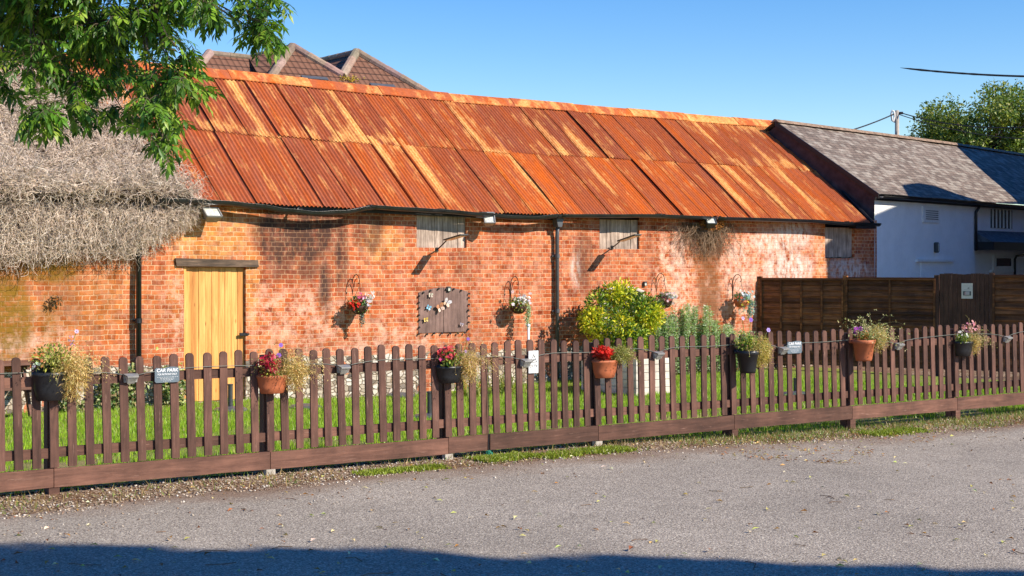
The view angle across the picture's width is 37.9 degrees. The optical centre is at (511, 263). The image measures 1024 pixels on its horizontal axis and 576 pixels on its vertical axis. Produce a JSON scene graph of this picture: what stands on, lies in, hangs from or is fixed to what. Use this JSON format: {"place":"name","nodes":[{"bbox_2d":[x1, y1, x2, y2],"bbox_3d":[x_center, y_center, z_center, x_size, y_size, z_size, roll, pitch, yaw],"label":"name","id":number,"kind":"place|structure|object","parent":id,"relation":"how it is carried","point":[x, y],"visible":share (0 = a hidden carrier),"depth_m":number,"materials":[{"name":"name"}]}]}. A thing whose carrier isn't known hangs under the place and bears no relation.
{"place":"outdoors","nodes":[
{"label":"outdoors","id":0,"kind":"place"},
{"bbox_2d":[0,367,1023,494],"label":"lawn","id":1,"kind":"structure","parent":0,"point":[81,462],"depth_m":19.13,"materials":[{"name":"green plant"}]},
{"bbox_2d":[4,360,31,417],"bbox_3d":[-7.538,1.797,21.101,1.500,0.788,1.685,0,0,-35],"label":"picnic table","id":2,"kind":"object","parent":1,"relation":"on","point":[25,364],"visible":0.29,"depth_m":21.03,"materials":[{"name":"brown wood"}]},
{"bbox_2d":[58,362,185,411],"bbox_3d":[-5.774,1.852,22.262,1.983,0.765,0.403,0,0,-35],"label":"ivy","id":3,"kind":"object","parent":1,"relation":"on","point":[114,387],"visible":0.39,"depth_m":22.20,"materials":[{"name":"green plant"}]},
{"bbox_2d":[156,347,183,404],"bbox_3d":[-5.229,1.733,22.660,0.492,0.967,0.381,0,0,-35],"label":"ivy","id":4,"kind":"object","parent":1,"relation":"on","point":[157,348],"visible":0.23,"depth_m":22.62,"materials":[{"name":"green plant"}]},
{"bbox_2d":[213,384,247,411],"bbox_3d":[-4.131,1.968,21.908,0.500,0.400,0.500,0,0,-35],"label":"parasol base","id":5,"kind":"object","parent":1,"relation":"on","point":[230,398],"visible":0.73,"depth_m":21.87,"materials":[{"name":"grey plastic"}]},
{"bbox_2d":[289,403,321,409],"bbox_3d":[-3.095,2.133,22.339,0.500,0.075,0.500,0,0,-35],"label":"parasol base","id":6,"kind":"object","parent":1,"relation":"on","point":[306,405],"visible":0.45,"depth_m":22.20,"materials":[{"name":"grey concrete"}]},
{"bbox_2d":[386,392,415,397],"bbox_3d":[-1.866,2.205,25.122,0.500,0.075,0.500,0,0,-35],"label":"parasol base","id":7,"kind":"object","parent":1,"relation":"on","point":[401,395],"visible":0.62,"depth_m":25.00,"materials":[{"name":"grey concrete"}]},
{"bbox_2d":[413,391,431,417],"bbox_3d":[-1.081,1.867,19.662,0.500,0.360,0.500,0,0,-35],"label":"parasol base","id":8,"kind":"object","parent":1,"relation":"on","point":[429,411],"visible":0.48,"depth_m":19.63,"materials":[{"name":"grey plastic"}]},
{"bbox_2d":[451,368,511,397],"bbox_3d":[-0.683,1.943,25.048,1.120,0.582,1.268,0,0,36],"label":"strap leaved plant","id":9,"kind":"object","parent":1,"relation":"on","point":[478,389],"visible":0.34,"depth_m":24.94,"materials":[{"name":"green plant"}]},
{"bbox_2d":[476,368,536,393],"bbox_3d":[-0.163,1.961,25.323,1.066,0.509,1.225,0,0,45],"label":"strap leaved plant","id":10,"kind":"object","parent":1,"relation":"on","point":[501,384],"visible":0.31,"depth_m":25.31,"materials":[{"name":"green plant"}]},
{"bbox_2d":[527,324,529,408],"bbox_3d":[0.239,1.509,21.610,0.052,1.279,0.052,0,0,-35],"label":"marker pole","id":11,"kind":"object","parent":1,"relation":"on","point":[528,331],"visible":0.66,"depth_m":21.60,"materials":[{"name":"white plastic"}]},
{"bbox_2d":[575,277,666,350],"bbox_3d":[1.953,1.199,26.937,1.769,1.934,1.478,0,0,-35],"label":"variegated shrub","id":12,"kind":"object","parent":1,"relation":"on","point":[645,314],"visible":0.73,"depth_m":26.80,"materials":[{"name":"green plant"}]},
{"bbox_2d":[581,358,669,395],"bbox_3d":[1.925,1.842,25.076,0.800,0.660,1.450,0,0,-35],"label":"raised bed","id":13,"kind":"object","parent":1,"relation":"on","point":[635,375],"visible":0.31,"depth_m":24.50,"materials":[{"name":"white wood"}]},
{"bbox_2d":[650,303,756,374],"bbox_3d":[3.780,1.447,28.901,3.083,1.383,0.581,0,0,-35],"label":"silvery shrub","id":14,"kind":"object","parent":1,"relation":"on","point":[686,331],"visible":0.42,"depth_m":28.65,"materials":[{"name":"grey plant"}]},
{"bbox_2d":[764,352,812,368],"bbox_3d":[5.637,1.957,30.357,1.421,0.476,0.393,0,0,-35],"label":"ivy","id":15,"kind":"object","parent":1,"relation":"on","point":[793,365],"visible":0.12,"depth_m":30.16,"materials":[{"name":"green plant"}]},
{"bbox_2d":[784,378,804,394],"bbox_3d":[4.502,1.959,23.694,0.500,0.280,0.500,0,0,-35],"label":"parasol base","id":16,"kind":"object","parent":1,"relation":"on","point":[794,386],"visible":0.32,"depth_m":23.66,"materials":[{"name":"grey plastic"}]},
{"bbox_2d":[757,273,1023,376],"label":"panel fence","id":17,"kind":"object","parent":1,"relation":"on","point":[802,306],"visible":0.67,"depth_m":28.80,"materials":[{"name":"brown wood"}]},
{"bbox_2d":[961,283,972,298],"bbox_3d":[8.556,0.516,28.076,0.207,0.289,0.017,0,0,30],"label":"gate notice","id":18,"kind":"object","parent":17,"relation":"attached to","point":[966,290],"visible":1,"depth_m":28.07,"materials":[{"name":"white plastic"}]},
{"bbox_2d":[0,365,1023,515],"bbox_3d":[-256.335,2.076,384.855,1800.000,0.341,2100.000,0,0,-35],"label":"ground","id":19,"kind":"structure","parent":0,"point":[146,485],"depth_m":13.42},
{"bbox_2d":[0,0,298,179],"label":"ash tree","id":20,"kind":"object","parent":19,"relation":"on","point":[81,32],"visible":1,"depth_m":9.86,"materials":[{"name":"green plant"}]},
{"bbox_2d":[189,43,430,90],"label":"tiled house","id":21,"kind":"structure","parent":19,"relation":"on","point":[358,63],"depth_m":32.81,"materials":[{"name":"brown tile"}]},
{"bbox_2d":[340,75,364,83],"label":"yellow moss","id":22,"kind":"object","parent":21,"relation":"on","point":[353,79],"visible":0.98,"depth_m":32.75,"materials":[{"name":"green plant"}]},
{"bbox_2d":[0,50,880,413],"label":"barn","id":23,"kind":"structure","parent":19,"relation":"on","point":[322,192],"depth_m":26.34,"materials":[{"name":"red brick"}]},
{"bbox_2d":[47,295,62,307],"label":"wall fern","id":24,"kind":"object","parent":23,"relation":"attached to","point":[53,301],"depth_m":21.85,"materials":[{"name":"green plant"}]},
{"bbox_2d":[0,58,218,276],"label":"thatched roof","id":25,"kind":"object","parent":23,"relation":"attached to","point":[86,196],"visible":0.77,"depth_m":22.16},
{"bbox_2d":[202,207,222,221],"bbox_3d":[-4.685,-0.755,23.135,0.270,0.240,0.418,0,0,-35],"label":"floodlight","id":26,"kind":"object","parent":23,"relation":"attached to","point":[212,214],"visible":1,"depth_m":23.04,"materials":[{"name":"metal"}]},
{"bbox_2d":[184,267,248,401],"bbox_3d":[-4.649,1.104,23.450,1.091,2.109,0.118,0,0,-35],"label":"door","id":27,"kind":"structure","parent":23,"relation":"in","point":[213,296],"depth_m":23.45,"materials":[{"name":"yellow wood"}]},
{"bbox_2d":[352,274,359,294],"bbox_3d":[-2.586,0.433,24.703,0.030,0.522,0.266,0,0,-35],"label":"basket bracket","id":28,"kind":"object","parent":23,"relation":"attached to","point":[354,282],"visible":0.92,"depth_m":24.73,"materials":[{"name":"metal"}]},
{"bbox_2d":[348,286,374,326],"bbox_3d":[-2.501,0.709,24.571,0.451,0.672,0.424,0,0,-35],"label":"hanging basket","id":29,"kind":"object","parent":28,"relation":"hanging from","point":[358,308],"visible":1,"depth_m":24.51,"materials":[{"name":"metal"}]},
{"bbox_2d":[437,302,444,311],"bbox_3d":[-1.235,0.754,25.729,0.164,0.144,0.044,-30,17,-32],"label":"butterfly ornament","id":30,"kind":"object","parent":23,"relation":"attached to","point":[441,306],"visible":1,"depth_m":25.73,"materials":[{"name":"orange metal"}]},
{"bbox_2d":[444,298,451,306],"bbox_3d":[-1.121,0.674,25.811,0.156,0.136,0.042,35,-19,-30],"label":"butterfly ornament","id":31,"kind":"object","parent":23,"relation":"attached to","point":[448,302],"visible":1,"depth_m":25.81,"materials":[{"name":"white metal"}]},
{"bbox_2d":[435,234,467,251],"bbox_3d":[-1.064,-0.350,25.433,0.170,0.288,0.886,0,0,-37],"label":"wall lamp","id":32,"kind":"object","parent":23,"relation":"attached to","point":[451,239],"visible":1,"depth_m":25.32,"materials":[{"name":"black metal"}]},
{"bbox_2d":[484,212,495,225],"bbox_3d":[-0.416,-0.779,26.160,0.200,0.246,0.403,0,0,-10],"label":"floodlight","id":33,"kind":"object","parent":23,"relation":"attached to","point":[489,221],"visible":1,"depth_m":26.02,"materials":[{"name":"metal"}]},
{"bbox_2d":[510,276,518,300],"bbox_3d":[0.041,0.485,26.564,0.030,0.522,0.266,0,0,-35],"label":"basket bracket","id":34,"kind":"object","parent":23,"relation":"attached to","point":[512,285],"visible":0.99,"depth_m":26.62,"materials":[{"name":"metal"}]},
{"bbox_2d":[508,288,531,329],"bbox_3d":[0.127,0.813,26.447,0.487,0.775,0.397,0,0,-35],"label":"hanging basket","id":35,"kind":"object","parent":34,"relation":"hanging from","point":[516,306],"visible":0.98,"depth_m":26.40,"materials":[{"name":"metal"}]},
{"bbox_2d":[599,286,643,330],"bbox_3d":[2.062,0.870,28.124,1.069,0.895,0.099,0,0,-35],"label":"window","id":36,"kind":"structure","parent":23,"relation":"in","point":[638,290],"depth_m":28.14,"materials":[{"name":"white glass"}]},
{"bbox_2d":[610,234,641,248],"bbox_3d":[2.058,-0.400,27.646,0.180,0.271,0.885,0,0,-35],"label":"wall lamp","id":37,"kind":"object","parent":23,"relation":"attached to","point":[628,238],"visible":1,"depth_m":27.50,"materials":[{"name":"black metal"}]},
{"bbox_2d":[655,273,664,292],"bbox_3d":[2.832,0.440,28.543,0.030,0.522,0.266,0,0,-35],"label":"basket bracket","id":38,"kind":"object","parent":23,"relation":"attached to","point":[658,280],"visible":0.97,"depth_m":28.59,"materials":[{"name":"metal"}]},
{"bbox_2d":[656,283,680,307],"bbox_3d":[2.940,0.616,28.417,0.493,0.473,0.449,0,0,-35],"label":"hanging basket","id":39,"kind":"object","parent":38,"relation":"hanging from","point":[667,297],"visible":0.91,"depth_m":28.35,"materials":[{"name":"metal"}]},
{"bbox_2d":[651,219,746,262],"bbox_3d":[3.684,-0.500,29.181,2.940,1.050,0.194,0,0,-35],"label":"dry creeper","id":40,"kind":"object","parent":23,"relation":"hanging from","point":[704,236],"visible":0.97,"depth_m":29.21,"materials":[{"name":"brown plant"}]},
{"bbox_2d":[704,217,716,227],"bbox_3d":[3.841,-0.797,29.188,0.210,0.211,0.392,0,0,-15],"label":"floodlight","id":41,"kind":"object","parent":23,"relation":"attached to","point":[711,222],"visible":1,"depth_m":29.07,"materials":[{"name":"white glass"}]},
{"bbox_2d":[699,217,724,232],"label":"withered leaves","id":42,"kind":"object","parent":23,"relation":"attached to","point":[703,221],"visible":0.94,"depth_m":29.25,"materials":[{"name":"brown plant"}]},
{"bbox_2d":[732,274,741,299],"bbox_3d":[4.473,0.468,29.707,0.030,0.522,0.266,0,0,-35],"label":"basket bracket","id":43,"kind":"object","parent":23,"relation":"attached to","point":[734,283],"visible":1,"depth_m":29.78,"materials":[{"name":"metal"}]},
{"bbox_2d":[733,284,756,322],"bbox_3d":[4.574,0.794,29.580,0.523,0.772,0.464,0,0,-35],"label":"hanging basket","id":44,"kind":"object","parent":43,"relation":"hanging from","point":[743,300],"visible":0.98,"depth_m":29.54,"materials":[{"name":"plant"}]},
{"bbox_2d":[0,425,1023,575],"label":"car park tarmac","id":45,"kind":"object","parent":19,"relation":"on","point":[640,495],"visible":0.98,"depth_m":11.00,"materials":[{"name":"grey asphalt"}]},
{"bbox_2d":[1,435,1023,575],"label":"fallen leaves","id":46,"kind":"object","parent":45,"relation":"on","point":[627,571],"depth_m":10.19,"materials":[{"name":"brown plant"}]},
{"bbox_2d":[351,426,944,475],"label":"weeds","id":47,"kind":"object","parent":45,"relation":"on","point":[553,455],"visible":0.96,"depth_m":14.66,"materials":[{"name":"green plant"}]},
{"bbox_2d":[709,435,933,464],"bbox_3d":[3.648,1.928,15.551,3.654,0.099,1.379,0,0,-41],"label":"leaf drift","id":48,"kind":"object","parent":45,"relation":"on","point":[771,457],"visible":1,"depth_m":15.01,"materials":[{"name":"brown plant"}]},
{"bbox_2d":[0,322,1023,494],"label":"picket fence","id":49,"kind":"object","parent":19,"relation":"on","point":[262,437],"visible":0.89,"depth_m":14.72,"materials":[{"name":"wood"}]},
{"bbox_2d":[11,329,120,404],"bbox_3d":[-3.667,0.864,12.347,0.784,0.640,0.717,0,0,36],"label":"fence planter","id":50,"kind":"object","parent":49,"relation":"attached to","point":[51,380],"visible":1,"depth_m":12.26,"materials":[{"name":"black plastic"}]},
{"bbox_2d":[123,373,138,383],"bbox_3d":[-3.230,0.980,12.682,0.128,0.087,0.079,0,0,-35],"label":"fence light","id":51,"kind":"object","parent":49,"relation":"attached to","point":[130,378],"visible":1,"depth_m":12.67,"materials":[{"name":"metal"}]},
{"bbox_2d":[154,366,178,382],"bbox_3d":[-2.978,0.960,12.893,0.222,0.135,0.013,0,0,-35],"label":"car park sign","id":52,"kind":"object","parent":49,"relation":"attached to","point":[166,374],"visible":1,"depth_m":12.89,"materials":[{"name":"metal"}]},
{"bbox_2d":[252,336,329,394],"bbox_3d":[-2.042,0.929,13.495,0.844,0.560,0.770,0,0,-35],"label":"fence planter","id":53,"kind":"object","parent":49,"relation":"attached to","point":[272,378],"visible":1,"depth_m":13.39,"materials":[{"name":"ceramic"}]},
{"bbox_2d":[336,365,350,373],"bbox_3d":[-1.555,0.985,13.842,0.128,0.087,0.079,0,0,-35],"label":"fence light","id":54,"kind":"object","parent":49,"relation":"attached to","point":[342,369],"visible":1,"depth_m":13.83,"materials":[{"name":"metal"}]},
{"bbox_2d":[427,322,504,385],"bbox_3d":[-0.446,0.886,14.526,0.852,0.644,0.814,0,0,-35],"label":"fence planter","id":55,"kind":"object","parent":49,"relation":"attached to","point":[448,370],"visible":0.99,"depth_m":14.46,"materials":[{"name":"black plastic"}]},
{"bbox_2d":[487,361,488,450],"bbox_3d":[-0.238,1.389,14.787,0.033,0.941,0.008,0,0,-35],"label":"electric cord","id":56,"kind":"object","parent":49,"relation":"hanging from","point":[488,405],"visible":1,"depth_m":14.79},
{"bbox_2d":[519,358,532,366],"bbox_3d":[0.149,1.003,15.024,0.128,0.087,0.079,0,0,-35],"label":"fence light","id":57,"kind":"object","parent":49,"relation":"attached to","point":[525,362],"visible":1,"depth_m":15.01,"materials":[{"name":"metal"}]},
{"bbox_2d":[528,351,537,372],"bbox_3d":[0.217,0.996,15.106,0.119,0.226,0.011,0,0,-35],"label":"cctv sign","id":58,"kind":"object","parent":49,"relation":"attached to","point":[533,366],"visible":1,"depth_m":15.10,"materials":[{"name":"white plastic"}]},
{"bbox_2d":[591,341,640,377],"bbox_3d":[1.129,1.000,15.592,0.452,0.387,0.602,0,0,35],"label":"fence planter","id":59,"kind":"object","parent":49,"relation":"attached to","point":[606,360],"visible":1,"depth_m":15.53,"materials":[{"name":"ceramic"}]},
{"bbox_2d":[652,351,664,359],"bbox_3d":[1.579,0.988,16.015,0.128,0.087,0.079,0,0,-35],"label":"fence light","id":60,"kind":"object","parent":49,"relation":"attached to","point":[657,355],"visible":1,"depth_m":16.00,"materials":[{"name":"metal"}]},
{"bbox_2d":[732,316,774,372],"bbox_3d":[2.611,0.905,16.614,0.712,0.640,0.588,0,0,-2],"label":"fence planter","id":61,"kind":"object","parent":49,"relation":"attached to","point":[749,356],"visible":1,"depth_m":16.57,"materials":[{"name":"black plastic"}]},
{"bbox_2d":[778,347,789,354],"bbox_3d":[3.111,0.998,17.077,0.128,0.087,0.079,0,0,-35],"label":"fence light","id":62,"kind":"object","parent":49,"relation":"attached to","point":[782,350],"visible":1,"depth_m":17.06,"materials":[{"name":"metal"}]},
{"bbox_2d":[787,341,801,353],"bbox_3d":[3.256,0.965,17.213,0.232,0.144,0.013,0,0,-35],"label":"car park sign","id":63,"kind":"object","parent":49,"relation":"attached to","point":[795,346],"visible":1,"depth_m":17.21,"materials":[{"name":"metal"}]},
{"bbox_2d":[837,309,909,360],"bbox_3d":[4.316,0.842,17.696,0.852,0.618,0.790,0,0,-7],"label":"fence planter","id":64,"kind":"object","parent":49,"relation":"attached to","point":[863,343],"visible":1,"depth_m":17.62,"materials":[{"name":"ceramic"}]},
{"bbox_2d":[894,343,904,349],"bbox_3d":[4.726,1.011,18.196,0.128,0.087,0.079,0,0,-35],"label":"fence light","id":65,"kind":"object","parent":49,"relation":"attached to","point":[899,346],"visible":0.86,"depth_m":18.18,"materials":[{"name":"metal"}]},
{"bbox_2d":[0,331,1023,374],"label":"lighting cable","id":66,"kind":"object","parent":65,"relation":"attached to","point":[494,356],"visible":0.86,"depth_m":14.87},
{"bbox_2d":[954,315,994,355],"bbox_3d":[5.804,0.929,18.896,0.594,0.543,0.534,0,0,32],"label":"fence planter","id":67,"kind":"object","parent":49,"relation":"attached to","point":[966,344],"visible":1,"depth_m":18.81,"materials":[{"name":"black plastic"}]},
{"bbox_2d":[1003,336,1012,342],"bbox_3d":[6.440,0.986,19.384,0.128,0.087,0.079,0,0,-35],"label":"fence light","id":68,"kind":"object","parent":49,"relation":"attached to","point":[1006,339],"visible":1,"depth_m":19.37,"materials":[{"name":"metal"}]},
{"bbox_2d":[0,409,1023,514],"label":"verge grass","id":69,"kind":"structure","parent":19,"relation":"on","point":[876,425],"depth_m":16.31,"materials":[{"name":"green plant"}]},
{"bbox_2d":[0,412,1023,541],"bbox_3d":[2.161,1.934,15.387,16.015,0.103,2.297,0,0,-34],"label":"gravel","id":70,"kind":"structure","parent":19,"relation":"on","point":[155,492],"depth_m":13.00,"materials":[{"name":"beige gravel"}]},
{"bbox_2d":[2,415,1023,515],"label":"verge leaf litter","id":71,"kind":"object","parent":19,"relation":"on","point":[619,454],"visible":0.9,"depth_m":15.91,"materials":[{"name":"brown plant"}]},
{"bbox_2d":[764,119,1023,277],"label":"white house","id":72,"kind":"structure","parent":19,"relation":"on","point":[935,207],"depth_m":35.20,"materials":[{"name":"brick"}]},
{"bbox_2d":[921,262,953,277],"bbox_3d":[9.830,0.778,34.508,0.012,1.605,1.678,0,0,41],"label":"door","id":73,"kind":"structure","parent":72,"relation":"in","point":[928,269],"depth_m":34.42,"materials":[{"name":"paint"}]},
{"bbox_2d":[990,209,1011,228],"bbox_3d":[12.276,-1.112,37.413,0.040,0.466,1.286,0,0,41],"label":"barred window","id":74,"kind":"structure","parent":72,"relation":"in","point":[998,218],"depth_m":37.31,"materials":[{"name":"white glass"}]},
{"bbox_2d":[990,255,1013,271],"bbox_3d":[12.290,0.009,37.418,0.070,0.415,1.381,0,0,41],"label":"window","id":75,"kind":"structure","parent":72,"relation":"in","point":[999,263],"depth_m":37.39,"materials":[{"name":"white plastic"}]},
{"bbox_2d":[890,110,902,134],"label":"utility pole","id":76,"kind":"object","parent":19,"relation":"on","point":[895,118],"visible":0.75,"depth_m":49.95,"materials":[{"name":"white wood"}]},
{"bbox_2d":[855,114,893,128],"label":"overhead line","id":77,"kind":"object","parent":76,"relation":"attached to","point":[875,121],"visible":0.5,"depth_m":48.99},
{"bbox_2d":[899,114,1022,138],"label":"overhead line","id":78,"kind":"object","parent":76,"relation":"attached to","point":[959,130],"visible":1,"depth_m":49.12,"materials":[{"name":"black rubber"}]},
{"bbox_2d":[899,112,1023,127],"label":"overhead line","id":79,"kind":"object","parent":76,"relation":"attached to","point":[960,125],"visible":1,"depth_m":48.22,"materials":[{"name":"black rubber"}]},
{"bbox_2d":[906,79,1023,152],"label":"broadleaf tree","id":80,"kind":"object","parent":19,"relation":"on","point":[1004,108],"visible":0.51,"depth_m":60.56,"materials":[{"name":"green plant"}]},
{"bbox_2d":[3,0,1023,217],"label":"sky","id":81,"kind":"structure","parent":0,"point":[836,63],"materials":[{"name":"blue"}]},
{"bbox_2d":[904,68,1023,76],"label":"overhead cable","id":82,"kind":"object","parent":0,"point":[937,71],"visible":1,"depth_m":19.58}
]}

